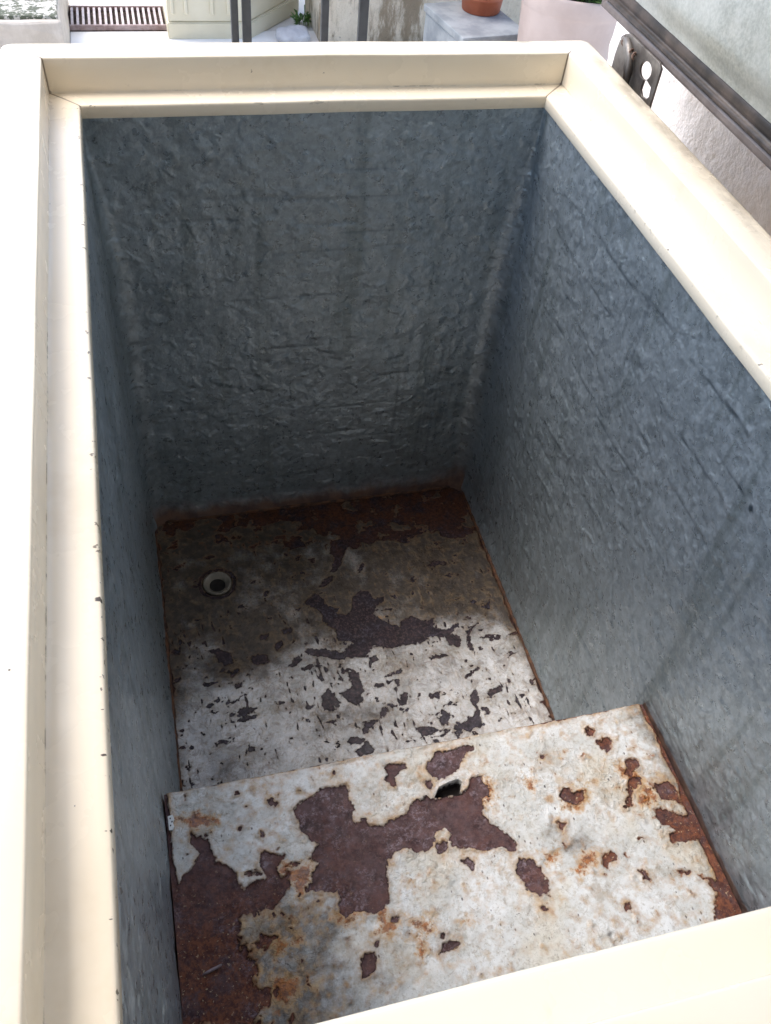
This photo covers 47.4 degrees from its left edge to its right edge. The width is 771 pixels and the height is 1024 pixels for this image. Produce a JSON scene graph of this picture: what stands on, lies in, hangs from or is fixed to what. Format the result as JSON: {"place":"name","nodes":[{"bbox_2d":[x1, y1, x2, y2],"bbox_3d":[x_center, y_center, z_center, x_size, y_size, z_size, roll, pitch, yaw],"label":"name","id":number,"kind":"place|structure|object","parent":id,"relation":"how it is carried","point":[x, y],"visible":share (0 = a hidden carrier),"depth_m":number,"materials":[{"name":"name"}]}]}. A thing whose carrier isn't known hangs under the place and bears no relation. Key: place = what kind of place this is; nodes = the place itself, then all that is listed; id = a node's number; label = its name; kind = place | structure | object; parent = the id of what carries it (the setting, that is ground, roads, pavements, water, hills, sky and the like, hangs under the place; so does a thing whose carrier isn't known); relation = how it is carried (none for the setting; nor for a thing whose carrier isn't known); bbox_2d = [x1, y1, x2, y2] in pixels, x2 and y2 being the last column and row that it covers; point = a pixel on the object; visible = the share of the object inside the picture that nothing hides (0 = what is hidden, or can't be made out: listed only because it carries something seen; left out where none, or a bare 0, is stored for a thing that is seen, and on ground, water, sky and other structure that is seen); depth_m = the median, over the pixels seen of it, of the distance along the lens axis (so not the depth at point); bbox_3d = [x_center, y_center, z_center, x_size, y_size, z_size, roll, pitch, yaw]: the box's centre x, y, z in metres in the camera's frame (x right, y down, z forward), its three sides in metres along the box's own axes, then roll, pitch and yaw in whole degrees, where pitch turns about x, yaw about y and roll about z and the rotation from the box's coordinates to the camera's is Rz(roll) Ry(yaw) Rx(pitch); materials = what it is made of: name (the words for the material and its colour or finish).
{"place":"outdoors","nodes":[
{"label":"outdoors","id":0,"kind":"place"},
{"bbox_2d":[69,0,313,43],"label":"ground","id":1,"kind":"structure","parent":0,"point":[287,21],"depth_m":3.15,"materials":[{"name":"white concrete"}]},
{"bbox_2d":[0,0,69,49],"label":"planter","id":2,"kind":"object","parent":1,"relation":"on","point":[34,21],"visible":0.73,"depth_m":2.56,"materials":[{"name":"white concrete"}]},
{"bbox_2d":[68,5,166,31],"bbox_3d":[-0.923,-1.695,3.019,0.380,0.022,0.175,-7,50,-13],"label":"drain grate","id":3,"kind":"object","parent":1,"relation":"on","point":[102,18],"visible":0.81,"depth_m":3.01,"materials":[{"name":"metal"}]},
{"bbox_2d":[161,0,298,38],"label":"metal cabinet","id":4,"kind":"object","parent":1,"relation":"on","point":[197,19],"visible":0.8,"depth_m":2.96,"materials":[{"name":"beige metal"}]},
{"bbox_2d":[230,0,368,42],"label":"metal railing","id":5,"kind":"object","parent":1,"relation":"on","point":[363,15],"depth_m":2.02,"materials":[{"name":"grey metal"}]},
{"bbox_2d":[289,5,311,27],"bbox_3d":[-0.294,-1.756,3.109,0.099,0.076,0.103,-7,50,-13],"label":"weed","id":6,"kind":"object","parent":1,"relation":"on","point":[297,19],"visible":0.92,"depth_m":3.11,"materials":[{"name":"green plant"}]},
{"bbox_2d":[0,0,770,1023],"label":"chest freezer","id":7,"kind":"object","parent":1,"relation":"on","point":[384,532],"visible":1,"depth_m":0.93,"materials":[{"name":"beige metal"}]},
{"bbox_2d":[202,964,221,974],"bbox_3d":[-0.151,0.398,0.764,0.018,0.003,0.006,-7,50,-13],"label":"wood splinter","id":8,"kind":"object","parent":7,"relation":"on","point":[212,969],"visible":1,"depth_m":0.76,"materials":[{"name":"grey wood"}]},
{"bbox_2d":[305,0,521,41],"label":"garden wall","id":9,"kind":"structure","parent":1,"relation":"on","point":[396,20],"depth_m":3.04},
{"bbox_2d":[423,1,518,40],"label":"stone slab","id":10,"kind":"object","parent":1,"relation":"on","point":[450,21],"visible":0.3,"depth_m":2.70,"materials":[{"name":"grey stone"}]},
{"bbox_2d":[462,0,502,16],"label":"flower pot","id":11,"kind":"object","parent":10,"relation":"on","point":[485,8],"visible":1,"depth_m":2.72,"materials":[{"name":"ceramic"}]},
{"bbox_2d":[517,0,616,60],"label":"flower pot","id":12,"kind":"object","parent":1,"relation":"on","point":[593,23],"visible":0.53,"depth_m":2.37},
{"bbox_2d":[607,21,770,235],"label":"house wall","id":13,"kind":"structure","parent":1,"relation":"on","point":[734,165],"depth_m":1.09,"materials":[{"name":"white paint"}]},
{"bbox_2d":[71,31,318,43],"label":"path","id":14,"kind":"structure","parent":0,"point":[124,37],"depth_m":2.95,"materials":[{"name":"white concrete"}]},
{"bbox_2d":[275,25,310,41],"bbox_3d":[-0.319,-1.646,3.025,0.120,0.056,0.092,-7,50,-13],"label":"stone","id":15,"kind":"object","parent":14,"relation":"on","point":[294,33],"visible":0.85,"depth_m":3.00,"materials":[{"name":"white stone"}]}
]}

